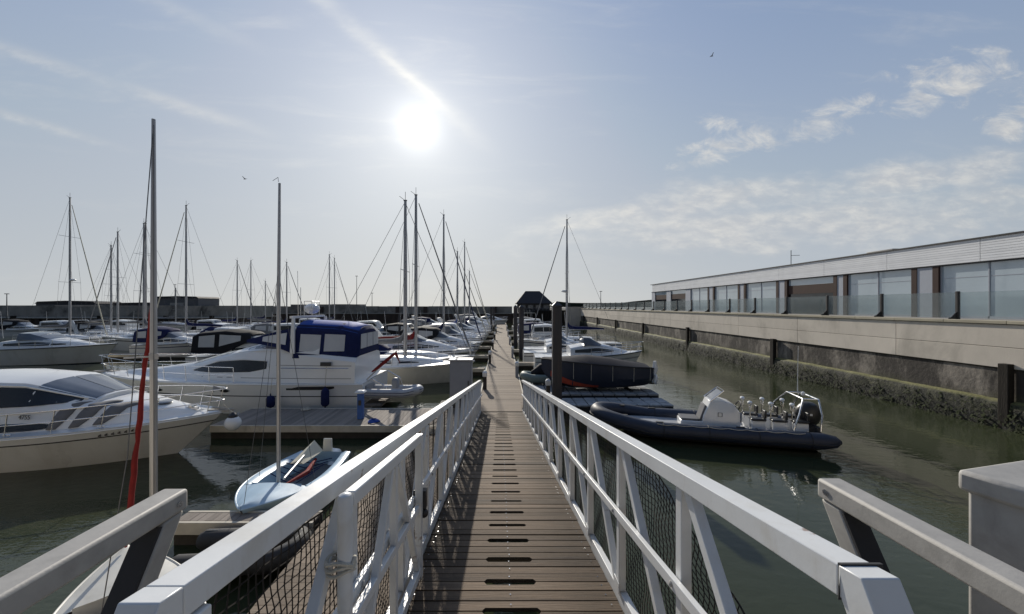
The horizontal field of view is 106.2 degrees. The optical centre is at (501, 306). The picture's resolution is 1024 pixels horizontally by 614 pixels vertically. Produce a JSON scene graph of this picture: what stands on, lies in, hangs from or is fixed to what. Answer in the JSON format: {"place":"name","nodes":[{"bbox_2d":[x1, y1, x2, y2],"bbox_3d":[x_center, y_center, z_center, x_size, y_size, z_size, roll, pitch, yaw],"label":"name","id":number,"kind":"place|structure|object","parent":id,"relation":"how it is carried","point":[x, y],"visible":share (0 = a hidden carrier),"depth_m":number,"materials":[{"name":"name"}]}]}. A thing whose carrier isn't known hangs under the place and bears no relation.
{"place":"outdoors","nodes":[
{"label":"outdoors","id":0,"kind":"place"},
{"bbox_2d":[0,305,275,328],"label":"quay","id":1,"kind":"structure","parent":0,"point":[37,315],"depth_m":79.00,"materials":[{"name":"concrete"}]},
{"bbox_2d":[34,301,120,305],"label":"harbour shed","id":2,"kind":"structure","parent":1,"relation":"on","point":[67,303],"depth_m":88.80,"materials":[{"name":"stone"}]},
{"bbox_2d":[109,302,149,305],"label":"harbour shed","id":3,"kind":"structure","parent":1,"relation":"on","point":[130,304],"depth_m":89.80,"materials":[{"name":"stone"}]},
{"bbox_2d":[157,296,219,305],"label":"harbour shed","id":4,"kind":"structure","parent":1,"relation":"on","point":[206,301],"depth_m":81.00,"materials":[{"name":"stone"}]},
{"bbox_2d":[0,306,1023,613],"bbox_3d":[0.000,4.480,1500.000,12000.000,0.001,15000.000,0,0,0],"label":"water","id":5,"kind":"structure","parent":0,"point":[910,460],"depth_m":9.98,"materials":[{"name":"liquid"}]},
{"bbox_2d":[0,311,40,335],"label":"motor boat","id":6,"kind":"object","parent":5,"relation":"on","point":[13,327],"visible":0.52,"depth_m":57.05,"materials":[{"name":"white plastic"}]},
{"bbox_2d":[0,311,117,365],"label":"motor boat","id":7,"kind":"object","parent":5,"relation":"on","point":[39,348],"visible":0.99,"depth_m":29.20,"materials":[{"name":"white plastic"}]},
{"bbox_2d":[39,314,80,333],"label":"motor boat","id":8,"kind":"object","parent":5,"relation":"on","point":[58,322],"visible":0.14,"depth_m":51.10,"materials":[{"name":"white plastic"}]},
{"bbox_2d":[24,197,106,342],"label":"sailing yacht","id":9,"kind":"object","parent":5,"relation":"on","point":[70,335],"visible":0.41,"depth_m":40.14,"materials":[{"name":"white plastic"}]},
{"bbox_2d":[66,307,131,334],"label":"motor boat","id":10,"kind":"object","parent":5,"relation":"on","point":[79,328],"visible":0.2,"depth_m":47.56,"materials":[{"name":"white plastic"}]},
{"bbox_2d":[74,244,136,334],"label":"sailing yacht","id":11,"kind":"object","parent":5,"relation":"on","point":[109,322],"visible":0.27,"depth_m":46.51,"materials":[{"name":"white plastic"}]},
{"bbox_2d":[89,251,129,320],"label":"sailing yacht","id":12,"kind":"object","parent":5,"relation":"on","point":[108,319],"visible":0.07,"depth_m":59.90,"materials":[{"name":"grey metal"}]},
{"bbox_2d":[84,230,148,337],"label":"sailing yacht","id":13,"kind":"object","parent":5,"relation":"on","point":[111,332],"visible":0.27,"depth_m":44.17,"materials":[{"name":"blue plastic"}]},
{"bbox_2d":[0,368,239,472],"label":"motor cruiser","id":14,"kind":"object","parent":5,"relation":"on","point":[54,418],"visible":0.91,"depth_m":10.73,"materials":[{"name":"white plastic"}]},
{"bbox_2d":[223,404,241,430],"bbox_3d":[-8.026,3.317,11.463,0.443,0.779,0.470,0,0,-40],"label":"ball fender","id":15,"kind":"object","parent":14,"relation":"hanging from","point":[233,421],"visible":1,"depth_m":11.34,"materials":[{"name":"white plastic"}]},
{"bbox_2d":[109,316,139,330],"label":"motor boat","id":16,"kind":"object","parent":5,"relation":"on","point":[123,326],"visible":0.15,"depth_m":54.13,"materials":[{"name":"white plastic"}]},
{"bbox_2d":[53,118,205,613],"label":"sailing dinghy","id":17,"kind":"object","parent":5,"relation":"on","point":[89,594],"visible":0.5,"depth_m":5.33,"materials":[{"name":"metal"}]},
{"bbox_2d":[114,221,169,331],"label":"sailing yacht","id":18,"kind":"object","parent":5,"relation":"on","point":[146,289],"visible":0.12,"depth_m":51.92,"materials":[{"name":"white plastic"}]},
{"bbox_2d":[100,221,197,350],"bbox_3d":[-36.145,-2.145,39.600,10.518,13.850,3.250,0,0,0],"label":"sailing yacht","id":19,"kind":"object","parent":5,"relation":"on","point":[124,342],"visible":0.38,"depth_m":39.43,"materials":[{"name":"white plastic"}]},
{"bbox_2d":[105,353,204,359],"bbox_3d":[-26.000,4.253,32.400,27.900,0.455,0.840,0,0,0],"label":"finger pontoon","id":20,"kind":"object","parent":5,"relation":"on","point":[179,357],"visible":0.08,"depth_m":32.05,"materials":[{"name":"wood"}]},
{"bbox_2d":[129,326,192,352],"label":"motor boat","id":21,"kind":"object","parent":5,"relation":"on","point":[172,340],"visible":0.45,"depth_m":35.06,"materials":[{"name":"white plastic"}]},
{"bbox_2d":[147,289,194,329],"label":"sailing yacht","id":22,"kind":"object","parent":5,"relation":"on","point":[179,327],"visible":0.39,"depth_m":71.84,"materials":[{"name":"white plastic"}]},
{"bbox_2d":[157,204,230,337],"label":"sailing yacht","id":23,"kind":"object","parent":5,"relation":"on","point":[187,323],"visible":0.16,"depth_m":40.94,"materials":[{"name":"white plastic"}]},
{"bbox_2d":[184,312,238,331],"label":"motor boat","id":24,"kind":"object","parent":5,"relation":"on","point":[210,321],"visible":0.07,"depth_m":55.12,"materials":[{"name":"white plastic"}]},
{"bbox_2d":[186,313,250,349],"bbox_3d":[-25.399,2.697,35.000,6.891,4.065,2.667,0,0,0],"label":"motor boat","id":25,"kind":"object","parent":5,"relation":"on","point":[189,344],"visible":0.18,"depth_m":34.59,"materials":[{"name":"white plastic"}]},
{"bbox_2d":[211,313,237,326],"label":"motor boat","id":26,"kind":"object","parent":5,"relation":"on","point":[229,325],"visible":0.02,"depth_m":44.40,"materials":[{"name":"white plastic"}]},
{"bbox_2d":[185,318,265,362],"bbox_3d":[-17.384,2.555,27.500,8.436,4.350,2.967,0,0,0],"label":"motor boat","id":27,"kind":"object","parent":5,"relation":"on","point":[219,341],"visible":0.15,"depth_m":26.42,"materials":[{"name":"white plastic"}]},
{"bbox_2d":[213,259,258,327],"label":"sailing yacht","id":28,"kind":"object","parent":5,"relation":"on","point":[233,320],"visible":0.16,"depth_m":57.96,"materials":[{"name":"white plastic"}]},
{"bbox_2d":[171,525,311,575],"bbox_3d":[-4.347,4.146,6.563,2.083,0.447,1.042,0,0,-4],"label":"inflatable dinghy","id":29,"kind":"object","parent":5,"relation":"on","point":[207,538],"visible":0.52,"depth_m":6.36,"materials":[{"name":"black rubber"}]},
{"bbox_2d":[92,271,402,413],"bbox_3d":[-11.624,1.655,17.600,14.307,6.350,3.872,0,0,0],"label":"motor cruiser","id":30,"kind":"object","parent":5,"relation":"on","point":[347,353],"visible":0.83,"depth_m":16.11,"materials":[{"name":"white plastic"}]},
{"bbox_2d":[266,382,274,407],"bbox_3d":[-9.334,3.532,15.500,0.328,1.252,0.328,0,0,0],"label":"fender","id":31,"kind":"object","parent":30,"relation":"hanging from","point":[270,402],"visible":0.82,"depth_m":15.39,"materials":[{"name":"blue fabric"}]},
{"bbox_2d":[321,366,328,407],"bbox_3d":[-7.130,3.272,15.500,0.309,1.677,0.309,0,0,0],"label":"fender","id":32,"kind":"object","parent":30,"relation":"hanging from","point":[324,397],"visible":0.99,"depth_m":15.38,"materials":[{"name":"blue fabric"}]},
{"bbox_2d":[364,377,423,397],"bbox_3d":[-4.595,3.472,16.526,2.457,0.800,1.265,0,0,4],"label":"inflatable tender","id":33,"kind":"object","parent":30,"relation":"hanging from","point":[395,389],"visible":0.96,"depth_m":16.03,"materials":[{"name":"rubber"}]},
{"bbox_2d":[174,510,322,544],"bbox_3d":[-4.830,4.253,7.350,2.640,0.455,0.440,0,0,0],"label":"finger pontoon","id":34,"kind":"object","parent":5,"relation":"on","point":[192,525],"visible":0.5,"depth_m":7.20,"materials":[{"name":"wood"}]},
{"bbox_2d":[232,259,273,327],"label":"sailing yacht","id":35,"kind":"object","parent":5,"relation":"on","point":[251,318],"visible":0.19,"depth_m":61.93,"materials":[{"name":"white plastic"}]},
{"bbox_2d":[242,281,274,324],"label":"sailing yacht","id":36,"kind":"object","parent":5,"relation":"on","point":[264,317],"visible":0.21,"depth_m":69.94,"materials":[{"name":"grey metal"}]},
{"bbox_2d":[251,314,275,333],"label":"motor boat","id":37,"kind":"object","parent":5,"relation":"on","point":[265,328],"visible":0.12,"depth_m":45.03,"materials":[{"name":"white plastic"}]},
{"bbox_2d":[257,261,307,322],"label":"sailing yacht","id":38,"kind":"object","parent":5,"relation":"on","point":[283,321],"visible":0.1,"depth_m":51.93,"materials":[{"name":"grey metal"}]},
{"bbox_2d":[272,323,298,332],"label":"motor boat","id":39,"kind":"object","parent":5,"relation":"on","point":[284,326],"visible":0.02,"depth_m":43.12,"materials":[{"name":"white plastic"}]},
{"bbox_2d":[235,177,350,512],"bbox_3d":[-4.943,0.808,9.052,1.791,7.404,3.341,0,0,3],"label":"sailing dinghy","id":40,"kind":"object","parent":5,"relation":"on","point":[275,484],"visible":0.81,"depth_m":8.57,"materials":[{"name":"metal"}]},
{"bbox_2d":[311,255,353,321],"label":"sailing yacht","id":41,"kind":"object","parent":5,"relation":"on","point":[334,271],"visible":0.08,"depth_m":65.93,"materials":[{"name":"grey metal"}]},
{"bbox_2d":[210,408,460,437],"bbox_3d":[-5.480,4.253,14.050,8.740,0.455,2.240,0,0,0],"label":"cross pontoon","id":42,"kind":"object","parent":5,"relation":"on","point":[332,422],"visible":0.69,"depth_m":13.19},
{"bbox_2d":[354,390,366,418],"bbox_3d":[-5.050,3.520,13.750,0.335,1.020,0.335,0,0,0],"label":"power post","id":43,"kind":"object","parent":42,"relation":"on","point":[360,404],"visible":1,"depth_m":13.66,"materials":[{"name":"blue plastic"}]},
{"bbox_2d":[315,254,355,321],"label":"sailing yacht","id":44,"kind":"object","parent":5,"relation":"on","point":[329,291],"visible":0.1,"depth_m":55.94,"materials":[{"name":"grey metal"}]},
{"bbox_2d":[250,426,460,613],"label":"side pontoon","id":45,"kind":"object","parent":5,"relation":"on","point":[254,608],"visible":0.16,"depth_m":5.81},
{"bbox_2d":[357,318,383,329],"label":"motor boat","id":46,"kind":"object","parent":5,"relation":"on","point":[378,325],"visible":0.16,"depth_m":51.19,"materials":[{"name":"white plastic"}]},
{"bbox_2d":[273,304,513,321],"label":"harbour wall","id":47,"kind":"structure","parent":5,"relation":"in","point":[391,314],"depth_m":111.00,"materials":[{"name":"concrete"}]},
{"bbox_2d":[379,316,413,335],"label":"motor boat","id":48,"kind":"object","parent":5,"relation":"on","point":[391,329],"visible":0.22,"depth_m":43.55,"materials":[{"name":"white plastic"}]},
{"bbox_2d":[382,319,425,325],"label":"motor boat","id":49,"kind":"object","parent":5,"relation":"on","point":[412,321],"visible":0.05,"depth_m":59.07,"materials":[{"name":"white plastic"}]},
{"bbox_2d":[340,192,474,384],"bbox_3d":[-6.457,-1.020,22.900,9.718,11.600,3.050,0,0,0],"label":"sailing yacht","id":50,"kind":"object","parent":5,"relation":"on","point":[409,370],"visible":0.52,"depth_m":22.25,"materials":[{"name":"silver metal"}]},
{"bbox_2d":[358,191,474,359],"bbox_3d":[-6.595,-1.695,26.400,9.518,12.950,2.950,0,0,0],"label":"sailing yacht","id":51,"kind":"object","parent":5,"relation":"on","point":[383,349],"visible":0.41,"depth_m":26.31,"materials":[{"name":"white plastic"}]},
{"bbox_2d":[365,306,473,354],"bbox_3d":[-6.688,2.305,29.200,9.226,4.851,3.067,0,0,0],"label":"motor boat","id":52,"kind":"object","parent":5,"relation":"on","point":[424,343],"visible":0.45,"depth_m":28.47,"materials":[{"name":"white plastic"}]},
{"bbox_2d":[410,311,438,324],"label":"motor boat","id":53,"kind":"object","parent":5,"relation":"on","point":[429,321],"visible":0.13,"depth_m":68.13,"materials":[{"name":"white plastic"}]},
{"bbox_2d":[396,212,482,348],"bbox_3d":[-6.159,-2.195,36.400,8.918,13.950,2.950,0,0,0],"label":"sailing yacht","id":54,"kind":"object","parent":5,"relation":"on","point":[443,300],"visible":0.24,"depth_m":36.35,"materials":[{"name":"white plastic"}]},
{"bbox_2d":[399,309,480,348],"bbox_3d":[-5.515,2.383,34.600,7.374,4.694,2.767,0,0,0],"label":"motor boat","id":55,"kind":"object","parent":5,"relation":"on","point":[435,333],"visible":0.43,"depth_m":33.77,"materials":[{"name":"white plastic"}]},
{"bbox_2d":[425,321,478,354],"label":"motor boat","id":56,"kind":"object","parent":5,"relation":"on","point":[455,345],"visible":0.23,"depth_m":32.41,"materials":[{"name":"white plastic"}]},
{"bbox_2d":[423,314,484,340],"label":"motor boat","id":57,"kind":"object","parent":5,"relation":"on","point":[450,330],"visible":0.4,"depth_m":40.47,"materials":[{"name":"grey plastic"}]},
{"bbox_2d":[426,247,487,334],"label":"sailing yacht","id":58,"kind":"object","parent":5,"relation":"on","point":[456,305],"visible":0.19,"depth_m":46.73,"materials":[{"name":"white plastic"}]},
{"bbox_2d":[433,312,486,339],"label":"motor boat","id":59,"kind":"object","parent":5,"relation":"on","point":[453,326],"visible":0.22,"depth_m":43.26,"materials":[{"name":"white plastic"}]},
{"bbox_2d":[434,241,490,330],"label":"sailing yacht","id":60,"kind":"object","parent":5,"relation":"on","point":[463,307],"visible":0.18,"depth_m":53.71,"materials":[{"name":"white plastic"}]},
{"bbox_2d":[437,308,490,339],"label":"motor boat","id":61,"kind":"object","parent":5,"relation":"on","point":[465,326],"visible":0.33,"depth_m":49.55,"materials":[{"name":"white plastic"}]},
{"bbox_2d":[451,268,490,328],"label":"sailing yacht","id":62,"kind":"object","parent":5,"relation":"on","point":[468,313],"visible":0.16,"depth_m":61.72,"materials":[{"name":"white plastic"}]},
{"bbox_2d":[454,308,494,327],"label":"motor boat","id":63,"kind":"object","parent":5,"relation":"on","point":[472,320],"visible":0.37,"depth_m":65.39,"materials":[{"name":"white plastic"}]},
{"bbox_2d":[473,367,484,375],"bbox_3d":[-4.280,4.253,24.975,6.340,0.455,0.490,0,0,0],"label":"finger pontoon","id":64,"kind":"object","parent":5,"relation":"on","point":[477,371],"visible":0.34,"depth_m":24.80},
{"bbox_2d":[473,355,487,360],"bbox_3d":[-4.280,4.253,31.525,6.340,0.455,0.490,0,0,0],"label":"finger pontoon","id":65,"kind":"object","parent":5,"relation":"on","point":[480,357],"visible":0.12,"depth_m":31.35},
{"bbox_2d":[472,310,507,325],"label":"motor boat","id":66,"kind":"object","parent":5,"relation":"on","point":[498,320],"visible":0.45,"depth_m":86.09,"materials":[{"name":"white plastic"}]},
{"bbox_2d":[481,323,522,409],"bbox_3d":[0.000,4.237,53.575,2.000,0.485,78.890,0,0,0],"label":"walkway pontoon","id":67,"kind":"object","parent":5,"relation":"on","point":[504,383],"visible":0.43,"depth_m":21.99,"materials":[{"name":"wood"}]},
{"bbox_2d":[482,371,486,389],"bbox_3d":[-0.820,3.580,18.600,0.220,0.900,0.220,0,0,0],"label":"service pedestal","id":68,"kind":"object","parent":67,"relation":"on","point":[484,374],"visible":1,"depth_m":18.52,"materials":[{"name":"black plastic"}]},
{"bbox_2d":[514,305,516,346],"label":"mooring pile","id":69,"kind":"object","parent":5,"relation":"in","point":[515,325],"visible":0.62,"depth_m":41.80,"materials":[{"name":"black paint"}]},
{"bbox_2d":[519,305,523,358],"bbox_3d":[1.687,3.185,33.000,0.424,6.590,0.424,0,0,0],"label":"mooring pile","id":70,"kind":"object","parent":5,"relation":"in","point":[521,327],"visible":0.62,"depth_m":32.80,"materials":[{"name":"black paint"}]},
{"bbox_2d":[519,362,533,368],"bbox_3d":[4.030,4.253,27.525,5.840,0.455,0.490,0,0,0],"label":"finger pontoon","id":71,"kind":"object","parent":5,"relation":"on","point":[525,365],"depth_m":27.35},
{"bbox_2d":[515,291,552,317],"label":"harbour hut","id":72,"kind":"object","parent":5,"relation":"in","point":[529,301],"visible":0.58,"depth_m":94.01,"materials":[{"name":"wood"}]},
{"bbox_2d":[517,312,570,340],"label":"motor boat","id":73,"kind":"object","parent":5,"relation":"on","point":[527,328],"visible":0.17,"depth_m":46.54,"materials":[{"name":"white plastic"}]},
{"bbox_2d":[523,318,574,361],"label":"motor boat","id":74,"kind":"object","parent":5,"relation":"on","point":[527,355],"visible":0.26,"depth_m":29.47,"materials":[{"name":"white plastic"}]},
{"bbox_2d":[518,314,580,347],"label":"motor boat","id":75,"kind":"object","parent":5,"relation":"on","point":[537,330],"visible":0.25,"depth_m":41.31,"materials":[{"name":"white plastic"}]},
{"bbox_2d":[535,310,565,324],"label":"lock gate","id":76,"kind":"structure","parent":5,"relation":"in","point":[546,315],"depth_m":92.18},
{"bbox_2d":[551,301,561,399],"bbox_3d":[2.379,3.129,16.600,0.414,6.701,0.414,0,0,0],"label":"mooring pile","id":77,"kind":"object","parent":5,"relation":"in","point":[556,306],"visible":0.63,"depth_m":16.41,"materials":[{"name":"black paint"}]},
{"bbox_2d":[523,316,593,349],"bbox_3d":[4.954,2.691,33.400,6.311,4.078,2.467,0,0,0],"label":"motor boat","id":78,"kind":"object","parent":5,"relation":"on","point":[542,347],"visible":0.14,"depth_m":32.91,"materials":[{"name":"grey plastic"}]},
{"bbox_2d":[527,218,621,348],"bbox_3d":[7.133,-2.145,38.000,9.318,13.850,2.950,0,0,0],"label":"sailing yacht","id":79,"kind":"object","parent":5,"relation":"on","point":[541,342],"visible":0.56,"depth_m":37.92,"materials":[{"name":"white plastic"}]},
{"bbox_2d":[568,307,585,324],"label":"return wall","id":80,"kind":"structure","parent":5,"relation":"in","point":[575,314],"depth_m":90.02,"materials":[{"name":"concrete"}]},
{"bbox_2d":[533,312,641,367],"bbox_3d":[5.835,2.547,25.873,7.277,4.366,2.667,0,0,2],"label":"motor boat","id":81,"kind":"object","parent":5,"relation":"on","point":[586,345],"visible":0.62,"depth_m":25.12,"materials":[{"name":"grey plastic"}]},
{"bbox_2d":[529,382,658,398],"bbox_3d":[4.202,4.289,19.175,6.141,0.482,2.826,0,0,0],"label":"block dock","id":82,"kind":"object","parent":5,"relation":"on","point":[639,392],"visible":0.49,"depth_m":18.04,"materials":[{"name":"black plastic"}]},
{"bbox_2d":[520,363,551,382],"bbox_3d":[2.199,3.462,20.227,2.488,1.036,1.312,0,0,2],"label":"inflatable dinghy","id":83,"kind":"object","parent":82,"relation":"on","point":[536,374],"visible":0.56,"depth_m":19.77,"materials":[{"name":"rubber"}]},
{"bbox_2d":[541,354,657,391],"bbox_3d":[4.757,3.220,18.902,5.668,1.680,2.154,0,0,-1],"label":"covered boat","id":84,"kind":"object","parent":82,"relation":"on","point":[588,371],"visible":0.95,"depth_m":18.07,"materials":[{"name":"black fabric"}]},
{"bbox_2d":[534,398,673,412],"bbox_3d":[4.157,4.320,16.650,6.049,0.421,1.276,0,0,0],"label":"block dock","id":85,"kind":"object","parent":5,"relation":"on","point":[584,404],"visible":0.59,"depth_m":16.47,"materials":[{"name":"black plastic"}]},
{"bbox_2d":[545,379,550,393],"bbox_3d":[2.050,3.670,17.000,0.220,0.900,0.220,0,0,0],"label":"service pedestal","id":86,"kind":"object","parent":85,"relation":"on","point":[548,383],"visible":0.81,"depth_m":16.92,"materials":[{"name":"white plastic"}]},
{"bbox_2d":[589,346,841,449],"bbox_3d":[6.792,3.105,13.242,7.349,3.550,2.396,0,0,13],"label":"rigid inflatable boat","id":87,"kind":"object","parent":5,"relation":"on","point":[714,418],"visible":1,"depth_m":12.49,"materials":[{"name":"rubber"}]},
{"bbox_2d":[770,339,776,371],"bbox_3d":[18.380,3.945,26.000,0.240,3.470,0.320,0,0,0],"label":"fender pile","id":88,"kind":"object","parent":5,"relation":"in","point":[773,349],"visible":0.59,"depth_m":25.90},
{"bbox_2d":[580,308,1023,433],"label":"quay wall","id":89,"kind":"structure","parent":5,"relation":"in","point":[948,367],"depth_m":19.14,"materials":[{"name":"concrete"}]},
{"bbox_2d":[585,291,959,318],"bbox_3d":[18.840,-0.003,48.000,0.440,1.235,83.290,0,0,0],"label":"glass balustrade","id":90,"kind":"object","parent":89,"relation":"on","point":[956,315],"visible":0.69,"depth_m":22.40,"materials":[{"name":"glass"}]},
{"bbox_2d":[550,307,1023,320],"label":"promenade","id":91,"kind":"structure","parent":89,"relation":"on","point":[630,308],"depth_m":28.50,"materials":[{"name":"concrete"}]},
{"bbox_2d":[998,363,1013,427],"bbox_3d":[18.380,3.892,14.000,0.240,3.577,0.300,0,0,0],"label":"fender pile","id":92,"kind":"object","parent":5,"relation":"in","point":[1005,385],"visible":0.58,"depth_m":13.92,"materials":[{"name":"wood"}]},
{"bbox_2d":[0,0,1023,305],"label":"sky","id":93,"kind":"structure","parent":0,"point":[811,130],"materials":[{"name":"blue"}]},
{"bbox_2d":[550,300,651,306],"bbox_3d":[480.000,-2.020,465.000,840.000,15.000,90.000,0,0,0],"label":"hills","id":94,"kind":"structure","parent":0,"point":[648,303],"depth_m":420.00,"materials":[{"name":"grey"}]},
{"bbox_2d":[651,231,1023,319],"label":"waterfront building","id":95,"kind":"structure","parent":0,"point":[984,275],"depth_m":23.97,"materials":[{"name":"white metal"}]},
{"bbox_2d":[691,288,706,310],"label":"window","id":96,"kind":"structure","parent":95,"relation":"in","point":[699,296],"depth_m":46.82,"materials":[{"name":"clear glass"}]},
{"bbox_2d":[715,285,737,311],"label":"window","id":97,"kind":"structure","parent":95,"relation":"in","point":[723,294],"depth_m":41.20,"materials":[{"name":"clear glass"}]},
{"bbox_2d":[747,282,775,312],"bbox_3d":[24.160,-0.776,35.700,0.120,2.793,4.190,0,0,0],"label":"window","id":98,"kind":"structure","parent":95,"relation":"in","point":[764,293],"depth_m":35.55,"materials":[{"name":"clear glass"}]},
{"bbox_2d":[848,269,910,316],"bbox_3d":[24.160,-0.776,24.600,0.120,2.793,4.190,0,0,0],"label":"window","id":99,"kind":"structure","parent":95,"relation":"in","point":[864,290],"depth_m":24.54,"materials":[{"name":"clear glass"}]},
{"bbox_2d":[940,259,1023,319],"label":"window","id":100,"kind":"structure","parent":95,"relation":"in","point":[989,290],"depth_m":19.16,"materials":[{"name":"clear glass"}]},
{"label":"quay","id":101,"kind":"structure","parent":0,"visible":0},
{"bbox_2d":[0,489,186,613],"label":"quay handrail","id":102,"kind":"object","parent":101,"relation":"on","point":[146,528],"visible":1,"depth_m":1.38,"materials":[{"name":"metal"}]},
{"bbox_2d":[114,380,913,613],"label":"gangway","id":103,"kind":"object","parent":101,"relation":"on","point":[501,474],"visible":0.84,"depth_m":2.68,"materials":[{"name":"white metal"}]},
{"bbox_2d":[337,434,427,613],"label":"ramp gate","id":104,"kind":"structure","parent":103,"relation":"attached to","point":[389,468],"depth_m":2.10,"materials":[{"name":"metal"}]},
{"bbox_2d":[324,550,356,579],"bbox_3d":[-0.640,1.024,1.525,0.125,0.072,0.095,0,0,0],"label":"rope lashing","id":105,"kind":"object","parent":104,"relation":"attached to","point":[348,567],"visible":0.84,"depth_m":1.49,"materials":[{"name":"fabric"}]},
{"bbox_2d":[818,478,1023,613],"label":"quay handrail","id":106,"kind":"object","parent":101,"relation":"on","point":[855,514],"visible":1,"depth_m":1.36,"materials":[{"name":"metal"}]},
{"bbox_2d":[959,460,1023,613],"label":"pillar","id":107,"kind":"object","parent":101,"relation":"on","point":[996,511],"visible":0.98,"depth_m":1.42,"materials":[{"name":"concrete"}]},
{"bbox_3d":[-1.810,4.280,16.150,1.580,0.400,0.900,0,0,0],"label":"cabinet plinth","id":108,"kind":"object","parent":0,"visible":0},
{"bbox_2d":[448,357,473,404],"bbox_3d":[-1.700,3.345,16.170,1.000,2.270,0.760,0,0,0],"label":"dock cabinet","id":109,"kind":"object","parent":108,"relation":"on","point":[461,373],"visible":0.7,"depth_m":15.82,"materials":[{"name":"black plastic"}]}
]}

